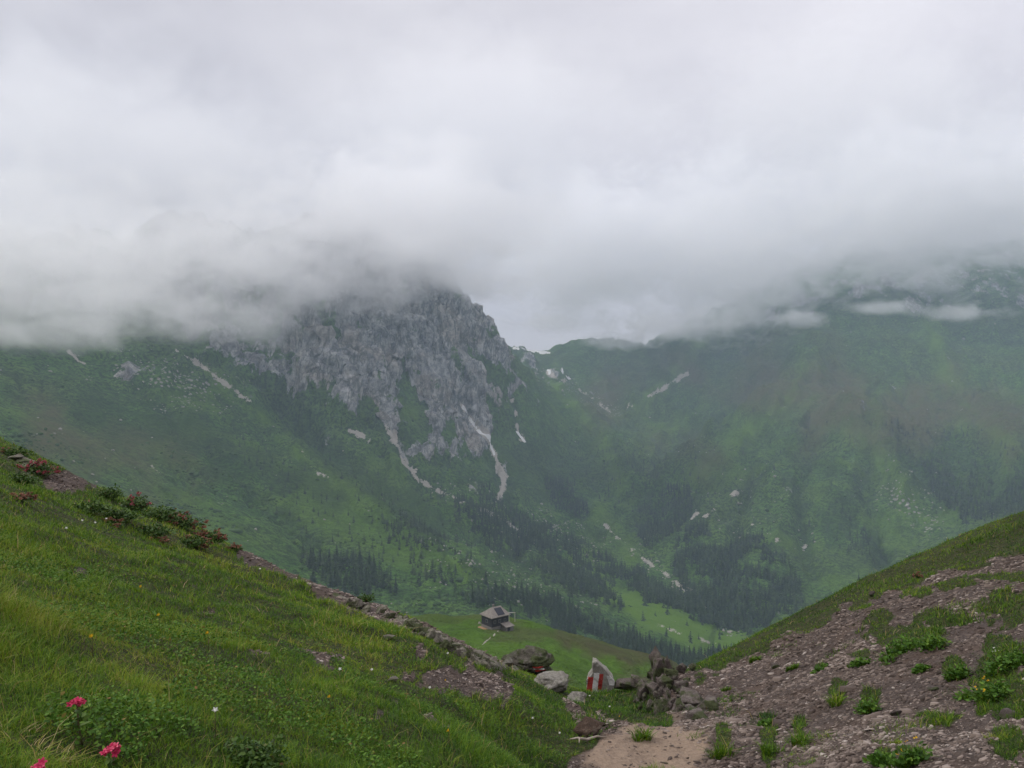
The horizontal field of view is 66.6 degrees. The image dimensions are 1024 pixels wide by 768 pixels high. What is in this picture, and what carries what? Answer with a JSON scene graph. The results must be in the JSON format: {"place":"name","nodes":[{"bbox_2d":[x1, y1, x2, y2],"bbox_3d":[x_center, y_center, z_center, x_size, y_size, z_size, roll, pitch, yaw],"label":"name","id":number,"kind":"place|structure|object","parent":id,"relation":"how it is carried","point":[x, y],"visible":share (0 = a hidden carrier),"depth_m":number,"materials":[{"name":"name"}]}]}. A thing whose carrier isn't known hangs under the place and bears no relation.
{"place":"outdoors","nodes":[
{"label":"outdoors","id":0,"kind":"place"},
{"bbox_2d":[0,210,1023,690],"bbox_3d":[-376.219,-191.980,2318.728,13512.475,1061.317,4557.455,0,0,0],"label":"valley slopes","id":1,"kind":"structure","parent":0,"point":[862,348],"depth_m":1554.26,"materials":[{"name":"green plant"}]},
{"bbox_2d":[306,554,312,568],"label":"spruce tree","id":2,"kind":"object","parent":1,"relation":"on","point":[309,564],"visible":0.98,"depth_m":775.00,"materials":[{"name":"green plant"}]},
{"bbox_2d":[310,567,317,582],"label":"spruce tree","id":3,"kind":"object","parent":1,"relation":"on","point":[312,578],"visible":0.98,"depth_m":734.92,"materials":[{"name":"green plant"}]},
{"bbox_2d":[327,571,333,586],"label":"spruce tree","id":4,"kind":"object","parent":1,"relation":"on","point":[330,581],"visible":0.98,"depth_m":741.37,"materials":[{"name":"green plant"}]},
{"bbox_2d":[332,545,339,561],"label":"spruce tree","id":5,"kind":"object","parent":1,"relation":"on","point":[337,554],"visible":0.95,"depth_m":821.25,"materials":[{"name":"green plant"}]},
{"bbox_2d":[333,572,341,586],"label":"spruce tree","id":6,"kind":"object","parent":1,"relation":"on","point":[337,579],"visible":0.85,"depth_m":742.76,"materials":[{"name":"green plant"}]},
{"bbox_2d":[339,554,346,570],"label":"spruce tree","id":7,"kind":"object","parent":1,"relation":"on","point":[343,565],"visible":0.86,"depth_m":797.75,"materials":[{"name":"green plant"}]},
{"bbox_2d":[349,574,354,590],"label":"spruce tree","id":8,"kind":"object","parent":1,"relation":"on","point":[352,584],"visible":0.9,"depth_m":736.20,"materials":[{"name":"green plant"}]},
{"bbox_2d":[351,561,356,579],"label":"spruce tree","id":9,"kind":"object","parent":1,"relation":"on","point":[353,570],"visible":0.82,"depth_m":773.32,"materials":[{"name":"green plant"}]},
{"bbox_2d":[365,579,371,595],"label":"spruce tree","id":10,"kind":"object","parent":1,"relation":"on","point":[369,589],"visible":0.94,"depth_m":732.75,"materials":[{"name":"green plant"}]},
{"bbox_2d":[366,550,371,564],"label":"spruce tree","id":11,"kind":"object","parent":1,"relation":"on","point":[369,559],"visible":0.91,"depth_m":828.67,"materials":[{"name":"green plant"}]},
{"bbox_2d":[370,569,375,584],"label":"spruce tree","id":12,"kind":"object","parent":1,"relation":"on","point":[372,575],"visible":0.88,"depth_m":768.66,"materials":[{"name":"green plant"}]},
{"bbox_2d":[379,573,386,588],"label":"spruce tree","id":13,"kind":"object","parent":1,"relation":"on","point":[383,583],"visible":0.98,"depth_m":758.17,"materials":[{"name":"green plant"}]},
{"bbox_2d":[392,577,398,593],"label":"spruce tree","id":14,"kind":"object","parent":1,"relation":"on","point":[395,584],"visible":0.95,"depth_m":748.79,"materials":[{"name":"green plant"}]},
{"bbox_2d":[470,586,474,603],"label":"spruce tree","id":15,"kind":"object","parent":1,"relation":"on","point":[472,600],"visible":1,"depth_m":748.63,"materials":[{"name":"green plant"}]},
{"bbox_2d":[474,589,484,607],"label":"spruce tree","id":16,"kind":"object","parent":1,"relation":"on","point":[480,600],"visible":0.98,"depth_m":735.42,"materials":[{"name":"green plant"}]},
{"bbox_2d":[0,346,965,654],"bbox_3d":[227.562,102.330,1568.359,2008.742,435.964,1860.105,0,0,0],"label":"alder scrub","id":17,"kind":"object","parent":1,"relation":"on","point":[238,530],"visible":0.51,"depth_m":916.17,"materials":[{"name":"green plant"}]},
{"bbox_2d":[482,570,487,584],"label":"spruce tree","id":18,"kind":"object","parent":1,"relation":"on","point":[485,582],"visible":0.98,"depth_m":817.81,"materials":[{"name":"green plant"}]},
{"bbox_2d":[486,591,490,605],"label":"spruce tree","id":19,"kind":"object","parent":1,"relation":"on","point":[488,600],"visible":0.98,"depth_m":749.85,"materials":[{"name":"green plant"}]},
{"bbox_2d":[489,587,497,603],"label":"spruce tree","id":20,"kind":"object","parent":1,"relation":"on","point":[491,595],"visible":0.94,"depth_m":759.84,"materials":[{"name":"green plant"}]},
{"bbox_2d":[492,580,499,596],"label":"spruce tree","id":21,"kind":"object","parent":1,"relation":"on","point":[495,588],"visible":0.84,"depth_m":786.82,"materials":[{"name":"green plant"}]},
{"bbox_2d":[478,604,514,630],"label":"mountain hut","id":22,"kind":"object","parent":1,"relation":"on","point":[494,617],"visible":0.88,"depth_m":209.10,"materials":[{"name":"grey wood"}]},
{"bbox_2d":[498,584,504,602],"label":"spruce tree","id":23,"kind":"object","parent":1,"relation":"on","point":[501,595],"visible":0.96,"depth_m":778.29,"materials":[{"name":"green plant"}]},
{"bbox_2d":[505,588,509,603],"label":"spruce tree","id":24,"kind":"object","parent":1,"relation":"on","point":[507,600],"visible":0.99,"depth_m":777.76,"materials":[{"name":"green plant"}]},
{"bbox_2d":[509,587,515,601],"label":"spruce tree","id":25,"kind":"object","parent":1,"relation":"on","point":[511,596],"visible":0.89,"depth_m":795.81,"materials":[{"name":"green plant"}]},
{"bbox_2d":[514,581,520,599],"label":"spruce tree","id":26,"kind":"object","parent":1,"relation":"on","point":[517,594],"visible":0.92,"depth_m":812.52,"materials":[{"name":"green plant"}]},
{"bbox_2d":[521,588,525,605],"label":"spruce tree","id":27,"kind":"object","parent":1,"relation":"on","point":[523,597],"visible":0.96,"depth_m":802.47,"materials":[{"name":"green plant"}]},
{"bbox_2d":[527,599,532,618],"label":"spruce tree","id":28,"kind":"object","parent":1,"relation":"on","point":[529,615],"visible":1,"depth_m":764.22,"materials":[{"name":"green plant"}]},
{"bbox_2d":[531,593,539,610],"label":"spruce tree","id":29,"kind":"object","parent":1,"relation":"on","point":[535,600],"visible":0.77,"depth_m":813.76,"materials":[{"name":"green plant"}]},
{"bbox_2d":[536,588,541,604],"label":"spruce tree","id":30,"kind":"object","parent":1,"relation":"on","point":[538,597],"visible":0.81,"depth_m":831.70,"materials":[{"name":"green plant"}]},
{"bbox_2d":[584,616,588,632],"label":"spruce tree","id":31,"kind":"object","parent":1,"relation":"on","point":[586,626],"visible":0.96,"depth_m":821.04,"materials":[{"name":"green plant"}]},
{"bbox_2d":[593,621,600,637],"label":"spruce tree","id":32,"kind":"object","parent":1,"relation":"on","point":[596,632],"visible":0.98,"depth_m":813.45,"materials":[{"name":"green plant"}]},
{"bbox_2d":[233,399,1023,657],"bbox_3d":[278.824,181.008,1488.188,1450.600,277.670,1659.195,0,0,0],"label":"forest","id":33,"kind":"object","parent":1,"relation":"on","point":[688,602],"visible":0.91,"depth_m":1177.29,"materials":[{"name":"green plant"}]},
{"bbox_2d":[724,614,728,629],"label":"spruce tree","id":34,"kind":"object","parent":1,"relation":"on","point":[726,622],"visible":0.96,"depth_m":1002.06,"materials":[{"name":"green plant"}]},
{"bbox_2d":[0,436,1023,767],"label":"meadow","id":35,"kind":"structure","parent":0,"point":[826,616],"depth_m":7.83,"materials":[{"name":"green plant"}]},
{"bbox_2d":[0,445,36,457],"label":"alpine rose shrub","id":36,"kind":"object","parent":35,"relation":"on","point":[5,450],"visible":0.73,"depth_m":15.48,"materials":[{"name":"green plant"}]},
{"bbox_2d":[9,491,37,500],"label":"alpine rose shrub","id":37,"kind":"object","parent":35,"relation":"on","point":[24,496],"visible":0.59,"depth_m":9.17,"materials":[{"name":"red plant"}]},
{"bbox_2d":[8,472,41,483],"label":"alpine rose shrub","id":38,"kind":"object","parent":35,"relation":"on","point":[29,479],"visible":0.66,"depth_m":12.07,"materials":[{"name":"green plant"}]},
{"bbox_2d":[8,454,48,470],"bbox_3d":[-9.401,1.526,15.116,1.103,0.317,0.496,0,0,32],"label":"rock outcrop","id":39,"kind":"object","parent":35,"relation":"on","point":[21,458],"visible":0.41,"depth_m":15.21,"materials":[{"name":"stone"}]},
{"bbox_2d":[16,458,60,474],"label":"alpine rose shrub","id":40,"kind":"object","parent":35,"relation":"on","point":[35,469],"visible":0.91,"depth_m":14.53,"materials":[{"name":"red plant"}]},
{"bbox_2d":[31,757,46,767],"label":"alpine rose","id":41,"kind":"object","parent":35,"relation":"on","point":[41,763],"visible":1,"depth_m":2.12,"materials":[{"name":"pink plant"}]},
{"bbox_2d":[0,721,99,767],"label":"grass tuft","id":42,"kind":"object","parent":35,"relation":"on","point":[69,759],"visible":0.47,"depth_m":2.61,"materials":[{"name":"green plant"}]},
{"bbox_2d":[66,697,90,746],"bbox_3d":[-1.502,1.182,2.716,0.068,0.194,0.074,0,0,0],"label":"alpine rose","id":43,"kind":"object","parent":35,"relation":"on","point":[78,701],"visible":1,"depth_m":2.71,"materials":[{"name":"pink plant"}]},
{"bbox_2d":[72,499,116,513],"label":"alpine rose shrub","id":44,"kind":"object","parent":35,"relation":"on","point":[93,508],"visible":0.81,"depth_m":11.30,"materials":[{"name":"green plant"}]},
{"bbox_2d":[99,742,121,767],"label":"alpine rose","id":45,"kind":"object","parent":35,"relation":"on","point":[114,747],"visible":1,"depth_m":2.44,"materials":[{"name":"pink plant"}]},
{"bbox_2d":[96,483,125,497],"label":"alpine rose shrub","id":46,"kind":"object","parent":35,"relation":"on","point":[112,492],"visible":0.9,"depth_m":14.56,"materials":[{"name":"green plant"}]},
{"bbox_2d":[101,516,124,527],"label":"alpine rose shrub","id":47,"kind":"object","parent":35,"relation":"on","point":[117,522],"visible":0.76,"depth_m":11.18,"materials":[{"name":"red plant"}]},
{"bbox_2d":[101,507,142,520],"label":"alpine rose shrub","id":48,"kind":"object","parent":35,"relation":"on","point":[119,514],"visible":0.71,"depth_m":11.65,"materials":[{"name":"green plant"}]},
{"bbox_2d":[118,491,154,509],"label":"alpine rose shrub","id":49,"kind":"object","parent":35,"relation":"on","point":[131,502],"visible":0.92,"depth_m":14.33,"materials":[{"name":"green plant"}]},
{"bbox_2d":[132,521,176,537],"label":"alpine rose shrub","id":50,"kind":"object","parent":35,"relation":"on","point":[158,531],"visible":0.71,"depth_m":11.77,"materials":[{"name":"green plant"}]},
{"bbox_2d":[149,536,169,544],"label":"alpine rose shrub","id":51,"kind":"object","parent":35,"relation":"on","point":[163,540],"visible":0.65,"depth_m":11.58,"materials":[{"name":"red plant"}]},
{"bbox_2d":[141,502,187,520],"bbox_3d":[-6.245,2.287,13.870,0.904,0.361,0.682,0,0,-21],"label":"alpine rose shrub","id":52,"kind":"object","parent":35,"relation":"on","point":[159,512],"visible":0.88,"depth_m":13.81,"materials":[{"name":"green plant"}]},
{"bbox_2d":[163,510,209,530],"bbox_3d":[-5.937,2.458,14.018,0.991,0.349,0.685,0,0,0],"label":"alpine rose shrub","id":53,"kind":"object","parent":35,"relation":"on","point":[183,522],"visible":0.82,"depth_m":13.91,"materials":[{"name":"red plant"}]},
{"bbox_2d":[177,534,212,547],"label":"alpine rose shrub","id":54,"kind":"object","parent":35,"relation":"on","point":[191,542],"visible":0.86,"depth_m":12.73,"materials":[{"name":"green plant"}]},
{"bbox_2d":[193,528,228,542],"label":"alpine rose shrub","id":55,"kind":"object","parent":35,"relation":"on","point":[217,536],"visible":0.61,"depth_m":13.88,"materials":[{"name":"green plant"}]},
{"bbox_2d":[212,707,217,735],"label":"meadow flower","id":56,"kind":"object","parent":35,"relation":"on","point":[215,709],"visible":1,"depth_m":3.35,"materials":[{"name":"white plant"}]},
{"bbox_2d":[224,542,243,551],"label":"alpine rose shrub","id":57,"kind":"object","parent":35,"relation":"on","point":[234,546],"visible":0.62,"depth_m":14.30,"materials":[{"name":"green plant"}]},
{"bbox_2d":[215,734,290,767],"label":"bilberry shrub","id":58,"kind":"object","parent":35,"relation":"on","point":[253,756],"visible":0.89,"depth_m":3.26,"materials":[{"name":"green plant"}]},
{"bbox_2d":[0,509,594,767],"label":"meadow herbs","id":59,"kind":"object","parent":35,"relation":"on","point":[140,719],"visible":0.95,"depth_m":4.29,"materials":[{"name":"green plant"}]},
{"bbox_2d":[383,634,394,639],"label":"stone","id":60,"kind":"object","parent":35,"relation":"on","point":[389,636],"visible":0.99,"depth_m":8.77,"materials":[{"name":"grey stone"}]},
{"bbox_2d":[388,676,398,681],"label":"stone","id":61,"kind":"object","parent":35,"relation":"on","point":[394,678],"visible":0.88,"depth_m":6.83,"materials":[{"name":"grey stone"}]},
{"bbox_2d":[333,592,518,670],"bbox_3d":[-1.618,4.995,13.958,3.101,3.456,7.759,0,0,5],"label":"rock ledge","id":62,"kind":"object","parent":35,"relation":"on","point":[440,638],"visible":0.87,"depth_m":11.59,"materials":[{"name":"stone"}]},
{"bbox_2d":[474,650,483,658],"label":"stone","id":63,"kind":"object","parent":62,"relation":"on","point":[480,653],"visible":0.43,"depth_m":11.26,"materials":[{"name":"grey stone"}]},
{"bbox_2d":[501,645,554,673],"bbox_3d":[0.371,6.496,18.282,1.239,0.737,0.924,0,0,29],"label":"mossy boulder","id":64,"kind":"object","parent":35,"relation":"on","point":[531,659],"visible":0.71,"depth_m":17.97,"materials":[{"name":"stone"}]},
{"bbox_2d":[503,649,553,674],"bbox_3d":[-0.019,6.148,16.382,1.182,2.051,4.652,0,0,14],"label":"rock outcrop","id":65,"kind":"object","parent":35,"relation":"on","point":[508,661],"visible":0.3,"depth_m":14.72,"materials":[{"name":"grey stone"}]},
{"bbox_2d":[534,671,568,691],"bbox_3d":[0.723,5.652,14.704,0.741,0.436,0.570,0,0,-33],"label":"boulder","id":66,"kind":"object","parent":35,"relation":"on","point":[556,681],"visible":0.8,"depth_m":14.57,"materials":[{"name":"grey stone"}]},
{"bbox_2d":[567,691,586,702],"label":"stone","id":67,"kind":"object","parent":35,"relation":"on","point":[578,695],"visible":0.73,"depth_m":13.76,"materials":[{"name":"grey stone"}]},
{"bbox_2d":[573,716,603,737],"bbox_3d":[0.840,3.771,8.462,0.374,0.261,0.230,0,0,-32],"label":"rusty rock","id":68,"kind":"object","parent":35,"relation":"on","point":[585,726],"visible":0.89,"depth_m":8.42,"materials":[{"name":"brown stone"}]},
{"bbox_2d":[586,657,614,692],"bbox_3d":[1.853,6.195,16.538,0.611,0.793,0.538,0,0,0],"label":"waymark rock","id":69,"kind":"object","parent":35,"relation":"on","point":[600,675],"visible":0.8,"depth_m":16.29,"materials":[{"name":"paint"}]},
{"bbox_2d":[614,678,636,690],"bbox_3d":[2.387,6.271,16.267,0.557,0.223,0.365,0,0,0],"label":"stone","id":70,"kind":"object","parent":35,"relation":"on","point":[622,683],"visible":0.61,"depth_m":16.16,"materials":[{"name":"grey stone"}]},
{"bbox_2d":[630,646,718,719],"bbox_3d":[2.799,5.507,13.620,1.329,1.419,4.692,0,0,7],"label":"rock outcrop","id":71,"kind":"object","parent":35,"relation":"on","point":[655,682],"visible":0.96,"depth_m":13.81,"materials":[{"name":"grey stone"}]},
{"bbox_2d":[912,571,922,577],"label":"alpine rose shrub","id":72,"kind":"object","parent":35,"relation":"on","point":[916,574],"visible":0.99,"depth_m":15.98,"materials":[{"name":"green plant"}]},
{"bbox_2d":[998,708,1019,718],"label":"stone","id":73,"kind":"object","parent":35,"relation":"on","point":[1004,711],"visible":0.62,"depth_m":6.81,"materials":[{"name":"grey stone"}]},
{"bbox_2d":[0,0,1023,350],"label":"sky","id":74,"kind":"structure","parent":0,"point":[627,170],"materials":[{"name":"grey"}]},
{"bbox_2d":[582,723,709,767],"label":"footpath","id":75,"kind":"structure","parent":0,"point":[601,757],"depth_m":8.35,"materials":[{"name":"beige soil"}]},
{"bbox_2d":[570,735,605,742],"bbox_3d":[0.790,3.708,8.177,0.140,0.195,0.611,0,0,33],"label":"dead root","id":76,"kind":"object","parent":75,"relation":"on","point":[585,739],"visible":0.99,"depth_m":8.13,"materials":[{"name":"brown wood"}]},
{"bbox_2d":[626,722,657,741],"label":"grass tuft","id":77,"kind":"object","parent":75,"relation":"on","point":[646,736],"visible":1,"depth_m":8.70,"materials":[{"name":"green plant"}]},
{"bbox_2d":[610,554,1023,767],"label":"scree slope","id":78,"kind":"structure","parent":0,"point":[918,654],"depth_m":10.16,"materials":[{"name":"grey gravel"}]},
{"bbox_2d":[42,469,1023,767],"bbox_3d":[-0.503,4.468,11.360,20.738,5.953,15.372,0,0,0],"label":"shale scree","id":79,"kind":"structure","parent":78,"relation":"on","point":[827,759],"depth_m":9.75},
{"bbox_2d":[355,593,375,601],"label":"alpine rose shrub","id":80,"kind":"object","parent":79,"relation":"on","point":[365,599],"visible":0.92,"depth_m":14.62,"materials":[{"name":"green plant"}]},
{"bbox_2d":[571,709,613,726],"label":"grass tuft","id":81,"kind":"object","parent":78,"relation":"on","point":[590,715],"visible":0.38,"depth_m":9.33,"materials":[{"name":"green plant"}]},
{"bbox_2d":[720,686,733,691],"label":"grass tuft","id":82,"kind":"object","parent":78,"relation":"on","point":[724,689],"visible":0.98,"depth_m":13.77,"materials":[{"name":"green plant"}]},
{"bbox_2d":[693,731,761,759],"bbox_3d":[2.259,3.863,8.232,0.642,0.267,0.476,0,0,37],"label":"grass tuft","id":83,"kind":"object","parent":78,"relation":"on","point":[718,755],"visible":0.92,"depth_m":8.28,"materials":[{"name":"green plant"}]},
{"bbox_2d":[747,655,761,662],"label":"grass tuft","id":84,"kind":"object","parent":78,"relation":"on","point":[752,659],"visible":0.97,"depth_m":15.43,"materials":[{"name":"green plant"}]},
{"bbox_2d":[754,718,773,725],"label":"grass tuft","id":85,"kind":"object","parent":78,"relation":"on","point":[763,722],"visible":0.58,"depth_m":9.37,"materials":[{"name":"green plant"}]},
{"bbox_2d":[750,734,790,755],"bbox_3d":[2.719,3.799,8.159,0.453,0.190,0.385,0,0,0],"label":"plant","id":86,"kind":"object","parent":78,"relation":"on","point":[769,747],"visible":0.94,"depth_m":8.15,"materials":[{"name":"green plant"}]},
{"bbox_2d":[770,662,779,668],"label":"stone","id":87,"kind":"object","parent":78,"relation":"on","point":[774,665],"visible":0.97,"depth_m":13.97,"materials":[{"name":"grey stone"}]},
{"bbox_2d":[783,663,798,671],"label":"grass tuft","id":88,"kind":"object","parent":78,"relation":"on","point":[794,666],"visible":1,"depth_m":13.39,"materials":[{"name":"green plant"}]},
{"bbox_2d":[778,726,816,745],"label":"grass tuft","id":89,"kind":"object","parent":78,"relation":"on","point":[797,740],"visible":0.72,"depth_m":8.21,"materials":[{"name":"green plant"}]},
{"bbox_2d":[810,662,827,673],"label":"grass tuft","id":90,"kind":"object","parent":78,"relation":"on","point":[822,666],"visible":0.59,"depth_m":12.04,"materials":[{"name":"green plant"}]},
{"bbox_2d":[820,684,855,706],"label":"grass tuft","id":91,"kind":"object","parent":78,"relation":"on","point":[836,700],"visible":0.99,"depth_m":9.52,"materials":[{"name":"green plant"}]},
{"bbox_2d":[847,656,874,667],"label":"leafy clump","id":92,"kind":"object","parent":78,"relation":"on","point":[859,662],"visible":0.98,"depth_m":10.99,"materials":[{"name":"green plant"}]},
{"bbox_2d":[851,697,884,714],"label":"leafy clump","id":93,"kind":"object","parent":78,"relation":"on","point":[866,707],"visible":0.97,"depth_m":8.55,"materials":[{"name":"green plant"}]},
{"bbox_2d":[862,749,891,767],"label":"leafy clump","id":94,"kind":"object","parent":78,"relation":"on","point":[874,758],"visible":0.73,"depth_m":6.36,"materials":[{"name":"green plant"}]},
{"bbox_2d":[889,709,901,715],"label":"stone","id":95,"kind":"object","parent":78,"relation":"on","point":[894,712],"visible":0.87,"depth_m":8.01,"materials":[{"name":"grey stone"}]},
{"bbox_2d":[873,634,919,665],"bbox_3d":[5.221,3.636,10.667,0.584,0.396,0.914,0,0,34],"label":"leafy clump","id":96,"kind":"object","parent":78,"relation":"on","point":[894,651],"visible":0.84,"depth_m":10.66,"materials":[{"name":"green plant"}]},
{"bbox_2d":[876,736,937,767],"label":"leafy clump","id":97,"kind":"object","parent":78,"relation":"on","point":[909,758],"visible":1,"depth_m":5.99,"materials":[{"name":"green plant"}]},
{"bbox_2d":[911,662,931,673],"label":"leafy clump","id":98,"kind":"object","parent":78,"relation":"on","point":[919,668],"visible":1,"depth_m":9.44,"materials":[{"name":"green plant"}]},
{"bbox_2d":[898,632,952,653],"bbox_3d":[5.536,3.480,10.383,0.585,0.375,0.608,0,0,0],"label":"leafy clump","id":99,"kind":"object","parent":78,"relation":"on","point":[931,642],"visible":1,"depth_m":10.34,"materials":[{"name":"green plant"}]},
{"bbox_2d":[927,684,938,690],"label":"stone","id":100,"kind":"object","parent":78,"relation":"on","point":[930,687],"visible":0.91,"depth_m":8.49,"materials":[{"name":"grey stone"}]},
{"bbox_2d":[925,710,964,726],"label":"grass tuft","id":101,"kind":"object","parent":78,"relation":"on","point":[933,722],"visible":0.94,"depth_m":7.33,"materials":[{"name":"green plant"}]},
{"bbox_2d":[938,663,975,681],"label":"leafy clump","id":102,"kind":"object","parent":78,"relation":"on","point":[958,673],"visible":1,"depth_m":8.57,"materials":[{"name":"green plant"}]},
{"bbox_2d":[947,676,1021,706],"bbox_3d":[4.597,3.008,7.636,0.525,0.385,0.578,0,0,0],"label":"leafy clump","id":103,"kind":"object","parent":78,"relation":"on","point":[993,693],"visible":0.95,"depth_m":7.56,"materials":[{"name":"green plant"}]},
{"bbox_2d":[969,649,1023,679],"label":"leafy clump","id":104,"kind":"object","parent":78,"relation":"on","point":[1002,664],"visible":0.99,"depth_m":8.34,"materials":[{"name":"green plant"}]},
{"bbox_2d":[983,732,1012,738],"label":"grass tuft","id":105,"kind":"object","parent":78,"relation":"on","point":[999,737],"visible":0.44,"depth_m":6.15,"materials":[{"name":"green plant"}]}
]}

